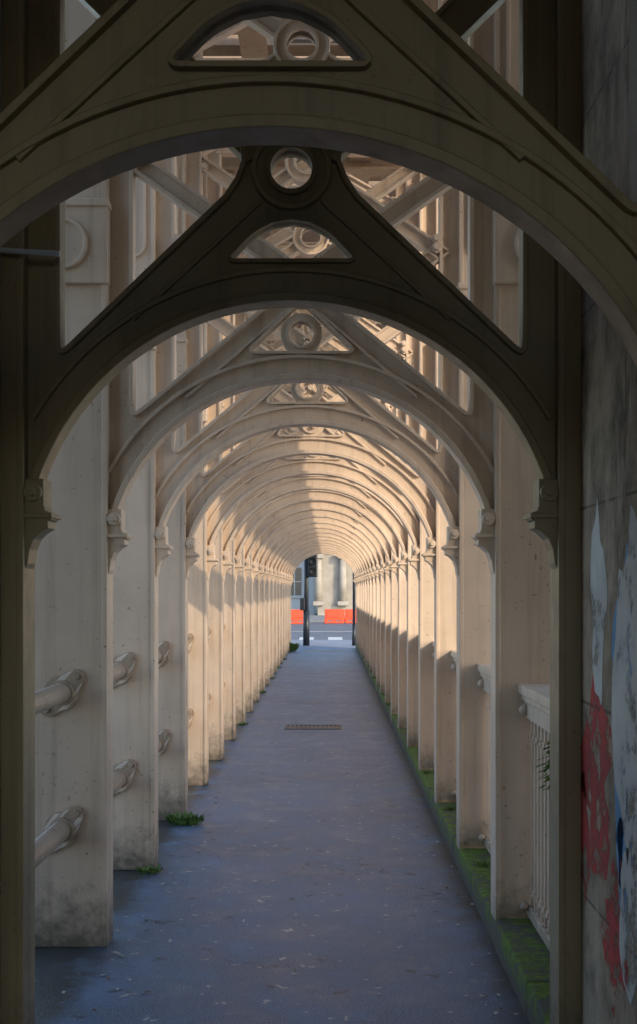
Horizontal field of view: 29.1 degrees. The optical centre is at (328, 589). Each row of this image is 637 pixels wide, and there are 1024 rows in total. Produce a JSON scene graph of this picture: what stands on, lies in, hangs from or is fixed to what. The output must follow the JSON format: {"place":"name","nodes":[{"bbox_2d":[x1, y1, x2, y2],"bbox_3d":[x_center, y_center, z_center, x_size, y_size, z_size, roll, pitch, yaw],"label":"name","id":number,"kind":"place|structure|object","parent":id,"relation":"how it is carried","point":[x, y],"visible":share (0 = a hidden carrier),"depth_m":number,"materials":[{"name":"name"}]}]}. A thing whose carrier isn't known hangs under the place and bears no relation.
{"place":"outdoors","nodes":[
{"label":"outdoors","id":0,"kind":"place"},
{"bbox_2d":[35,648,529,1023],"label":"footpath","id":1,"kind":"structure","parent":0,"point":[227,938],"depth_m":6.27,"materials":[{"name":"grey asphalt"}]},
{"bbox_2d":[0,0,0,1023],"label":"masonry pier wall","id":2,"kind":"structure","parent":1,"relation":"on","point":[0,564],"depth_m":3.97,"materials":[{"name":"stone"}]},
{"bbox_2d":[0,247,59,256],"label":"metal conduit","id":3,"kind":"object","parent":2,"relation":"attached to","point":[29,251],"visible":1,"depth_m":3.92,"materials":[{"name":"grey metal"}]},
{"bbox_2d":[135,866,159,874],"bbox_3d":[-1.017,1.579,6.902,0.141,0.042,0.103,0,0,0],"label":"weed","id":4,"kind":"object","parent":1,"relation":"on","point":[147,869],"visible":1,"depth_m":6.91,"materials":[{"name":"green plant"}]},
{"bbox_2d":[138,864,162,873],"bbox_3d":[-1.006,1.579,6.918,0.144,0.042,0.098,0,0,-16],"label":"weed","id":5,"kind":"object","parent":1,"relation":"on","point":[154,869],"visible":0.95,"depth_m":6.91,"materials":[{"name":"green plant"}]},
{"bbox_2d":[164,810,205,825],"bbox_3d":[-0.976,1.562,8.355,0.290,0.077,0.210,0,0,0],"label":"weed","id":6,"kind":"object","parent":1,"relation":"on","point":[185,818],"visible":1,"depth_m":8.31,"materials":[{"name":"green plant"}]},
{"bbox_2d":[62,689,517,1014],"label":"fallen leaves","id":7,"kind":"object","parent":1,"relation":"on","point":[446,887],"visible":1,"depth_m":5.75,"materials":[{"name":"brown plant"}]},
{"bbox_2d":[1,0,580,1023],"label":"cast iron arch frame","id":8,"kind":"object","parent":1,"relation":"on","point":[199,272],"visible":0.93,"depth_m":4.01,"materials":[{"name":"paint"}]},
{"bbox_2d":[35,0,549,946],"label":"cast iron arch frame","id":9,"kind":"object","parent":1,"relation":"on","point":[113,442],"visible":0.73,"depth_m":5.47,"materials":[{"name":"beige paint"}]},
{"bbox_2d":[35,624,224,867],"bbox_3d":[-1.185,0.765,18.650,0.199,0.821,29.500,0,0,0],"label":"tubular handrail","id":10,"kind":"object","parent":9,"relation":"attached to","point":[57,694],"visible":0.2,"depth_m":5.45,"materials":[{"name":"metal"}]},
{"bbox_2d":[289,642,299,651],"bbox_3d":[-1.017,1.480,31.516,0.529,0.240,0.539,0,0,42],"label":"weed","id":11,"kind":"object","parent":1,"relation":"on","point":[293,647],"visible":0.46,"depth_m":31.39,"materials":[{"name":"green plant"}]},
{"bbox_2d":[113,0,490,869],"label":"cast iron arch frame","id":12,"kind":"object","parent":1,"relation":"on","point":[167,474],"visible":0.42,"depth_m":6.97,"materials":[{"name":"beige paint"}]},
{"bbox_2d":[158,51,455,820],"bbox_3d":[-0.120,-1.170,8.539,2.672,5.540,0.228,0,0,0],"label":"cast iron arch frame","id":13,"kind":"object","parent":1,"relation":"on","point":[201,493],"visible":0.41,"depth_m":8.49,"materials":[{"name":"beige paint"}]},
{"bbox_2d":[188,147,433,785],"bbox_3d":[-0.120,-1.170,10.039,2.672,5.540,0.228,0,0,0],"label":"cast iron arch frame","id":14,"kind":"object","parent":1,"relation":"on","point":[230,499],"visible":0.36,"depth_m":9.99,"materials":[{"name":"beige paint"}]},
{"bbox_2d":[284,725,341,729],"bbox_3d":[-0.170,1.602,14.220,0.660,0.020,0.440,0,0,0],"label":"drain grate","id":15,"kind":"object","parent":1,"relation":"on","point":[313,727],"visible":1,"depth_m":14.19,"materials":[{"name":"metal"}]},
{"bbox_2d":[209,173,417,759],"bbox_3d":[-0.120,-1.170,11.539,2.672,5.540,0.228,0,0,0],"label":"cast iron arch frame","id":16,"kind":"object","parent":1,"relation":"on","point":[243,512],"visible":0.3,"depth_m":11.49,"materials":[{"name":"beige paint"}]},
{"bbox_2d":[224,242,406,740],"bbox_3d":[-0.120,-1.170,13.039,2.672,5.540,0.228,0,0,0],"label":"cast iron arch frame","id":17,"kind":"object","parent":1,"relation":"on","point":[254,521],"visible":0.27,"depth_m":12.99,"materials":[{"name":"beige paint"}]},
{"bbox_2d":[236,310,397,724],"bbox_3d":[-0.120,-1.170,14.539,2.672,5.540,0.228,0,0,0],"label":"cast iron arch frame","id":18,"kind":"object","parent":1,"relation":"on","point":[262,528],"visible":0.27,"depth_m":14.47,"materials":[{"name":"beige paint"}]},
{"bbox_2d":[245,310,390,711],"bbox_3d":[-0.120,-1.170,16.039,2.672,5.540,0.228,0,0,0],"label":"cast iron arch frame","id":19,"kind":"object","parent":1,"relation":"on","point":[268,534],"visible":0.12,"depth_m":15.97,"materials":[{"name":"beige paint"}]},
{"bbox_2d":[0,0,636,480],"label":"cast iron arch frame","id":20,"kind":"object","parent":1,"relation":"on","point":[122,86],"visible":1,"depth_m":2.53,"materials":[{"name":"paint"}]},
{"bbox_2d":[253,331,384,701],"bbox_3d":[-0.120,-1.170,17.539,2.672,5.540,0.228,0,0,0],"label":"cast iron arch frame","id":21,"kind":"object","parent":1,"relation":"on","point":[274,539],"visible":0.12,"depth_m":17.48,"materials":[{"name":"beige paint"}]},
{"bbox_2d":[259,341,379,692],"bbox_3d":[-0.120,-1.170,19.039,2.672,5.540,0.228,0,0,0],"label":"cast iron arch frame","id":22,"kind":"object","parent":1,"relation":"on","point":[282,540],"visible":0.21,"depth_m":18.98,"materials":[{"name":"beige paint"}]},
{"bbox_2d":[265,394,375,684],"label":"cast iron arch frame","id":23,"kind":"object","parent":1,"relation":"on","point":[302,534],"visible":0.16,"depth_m":20.49,"materials":[{"name":"beige paint"}]},
{"bbox_2d":[269,386,371,678],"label":"cast iron arch frame","id":24,"kind":"object","parent":1,"relation":"on","point":[298,540],"visible":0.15,"depth_m":21.99,"materials":[{"name":"beige paint"}]},
{"bbox_2d":[273,537,368,672],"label":"cast iron arch frame","id":25,"kind":"object","parent":1,"relation":"on","point":[287,553],"visible":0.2,"depth_m":23.48,"materials":[{"name":"beige paint"}]},
{"bbox_2d":[277,540,366,666],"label":"cast iron arch frame","id":26,"kind":"object","parent":1,"relation":"on","point":[282,578],"visible":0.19,"depth_m":24.98,"materials":[{"name":"beige paint"}]},
{"bbox_2d":[280,543,363,662],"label":"cast iron arch frame","id":27,"kind":"object","parent":1,"relation":"on","point":[285,578],"visible":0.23,"depth_m":26.50,"materials":[{"name":"beige paint"}]},
{"bbox_2d":[283,546,361,657],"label":"cast iron arch frame","id":28,"kind":"object","parent":1,"relation":"on","point":[303,552],"visible":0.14,"depth_m":27.99,"materials":[{"name":"beige paint"}]},
{"bbox_2d":[285,457,360,655],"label":"cast iron arch frame","id":29,"kind":"object","parent":1,"relation":"on","point":[310,551],"visible":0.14,"depth_m":29.48,"materials":[{"name":"beige paint"}]},
{"bbox_2d":[287,550,358,652],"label":"cast iron arch frame","id":30,"kind":"object","parent":1,"relation":"on","point":[297,562],"visible":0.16,"depth_m":30.99,"materials":[{"name":"beige paint"}]},
{"bbox_2d":[289,552,356,644],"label":"cast iron arch frame","id":31,"kind":"object","parent":1,"relation":"on","point":[297,565],"visible":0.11,"depth_m":32.48,"materials":[{"name":"beige paint"}]},
{"bbox_2d":[355,644,549,1023],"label":"mossy kerb","id":32,"kind":"structure","parent":1,"relation":"on","point":[522,950],"depth_m":5.46,"materials":[{"name":"plant"}]},
{"bbox_2d":[444,805,455,810],"bbox_3d":[0.835,1.458,8.176,0.118,0.034,0.077,0,0,-7],"label":"weed","id":33,"kind":"object","parent":32,"relation":"on","point":[453,807],"visible":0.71,"depth_m":8.17,"materials":[{"name":"green plant"}]},
{"bbox_2d":[473,860,490,866],"bbox_3d":[0.841,1.458,6.521,0.136,0.033,0.086,0,0,0],"label":"weed","id":34,"kind":"object","parent":32,"relation":"on","point":[484,864],"visible":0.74,"depth_m":6.53,"materials":[{"name":"green plant"}]},
{"bbox_2d":[432,641,549,950],"bbox_3d":[0.926,0.935,18.712,0.168,1.030,29.325,0,0,0],"label":"iron balustrade","id":35,"kind":"object","parent":32,"relation":"on","point":[534,708],"visible":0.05,"depth_m":5.23,"materials":[{"name":"beige metal"}]},
{"bbox_2d":[535,741,549,795],"bbox_3d":[0.875,0.689,4.719,0.167,0.236,0.132,0,0,0],"label":"weed","id":36,"kind":"object","parent":35,"relation":"on","point":[547,767],"visible":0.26,"depth_m":4.70,"materials":[{"name":"green plant"}]},
{"bbox_2d":[291,561,315,614],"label":"walls","id":37,"kind":"structure","parent":0,"point":[295,603],"depth_m":79.00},
{"bbox_2d":[291,568,300,595],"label":"windows","id":38,"kind":"structure","parent":37,"relation":"attached to","point":[297,584],"depth_m":78.97,"materials":[{"name":"grey glass"}]},
{"bbox_2d":[291,571,303,597],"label":"window frames","id":39,"kind":"structure","parent":37,"relation":"attached to","point":[294,596],"depth_m":78.94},
{"bbox_2d":[203,0,437,393],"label":"railway deck","id":40,"kind":"structure","parent":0,"point":[247,42],"depth_m":9.79,"materials":[{"name":"paint"}]},
{"bbox_2d":[291,615,352,621],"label":"pavement","id":41,"kind":"structure","parent":0,"point":[317,618],"depth_m":65.10,"materials":[{"name":"grey concrete"}]},
{"bbox_2d":[291,640,354,647],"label":"pavement","id":42,"kind":"structure","parent":0,"point":[330,643],"depth_m":36.34,"materials":[{"name":"concrete"}]},
{"bbox_2d":[300,554,317,645],"bbox_3d":[-0.550,-0.090,34.920,0.500,3.420,0.360,0,0,0],"label":"traffic light","id":43,"kind":"object","parent":42,"relation":"on","point":[311,566],"visible":0.68,"depth_m":34.92,"materials":[{"name":"black paint"}]},
{"bbox_2d":[352,573,355,645],"bbox_3d":[0.740,-0.390,34.995,0.280,4.020,0.130,0,0,0],"label":"sign post","id":44,"kind":"object","parent":42,"relation":"on","point":[353,634],"visible":0.25,"depth_m":34.96,"materials":[{"name":"black metal"}]},
{"bbox_2d":[291,622,355,639],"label":"road","id":45,"kind":"structure","parent":0,"point":[321,626],"depth_m":51.27,"materials":[{"name":"grey asphalt"}]},
{"bbox_2d":[291,609,302,623],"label":"traffic barrier","id":46,"kind":"object","parent":45,"relation":"on","point":[296,615],"visible":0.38,"depth_m":60.87,"materials":[{"name":"orange plastic"}]},
{"bbox_2d":[291,631,351,639],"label":"road markings","id":47,"kind":"object","parent":45,"relation":"on","point":[329,638],"visible":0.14,"depth_m":43.69,"materials":[{"name":"white paint"}]},
{"bbox_2d":[324,609,344,622],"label":"traffic barrier","id":48,"kind":"object","parent":45,"relation":"on","point":[333,615],"visible":1,"depth_m":61.89,"materials":[{"name":"orange plastic"}]},
{"bbox_2d":[345,609,355,622],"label":"traffic barrier","id":49,"kind":"object","parent":45,"relation":"on","point":[348,614],"visible":0.47,"depth_m":61.99,"materials":[{"name":"orange plastic"}]},
{"bbox_2d":[313,554,355,614],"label":"building","id":50,"kind":"structure","parent":0,"point":[334,584],"depth_m":76.00,"materials":[{"name":"stone"}]},
{"bbox_2d":[581,0,636,1023],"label":"masonry pier wall","id":51,"kind":"structure","parent":0,"point":[608,420],"depth_m":3.64,"materials":[{"name":"stone"}]},
{"bbox_2d":[581,498,636,1016],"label":"graffiti","id":52,"kind":"object","parent":51,"relation":"attached to","point":[624,726],"depth_m":3.47,"materials":[{"name":"paint"}]},
{"bbox_2d":[611,543,632,915],"bbox_3d":[0.821,0.390,3.394,0.001,1.047,0.314,0,0,0],"label":"graffiti","id":53,"kind":"object","parent":51,"relation":"attached to","point":[620,845],"visible":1,"depth_m":3.45,"materials":[{"name":"paint"}]}
]}

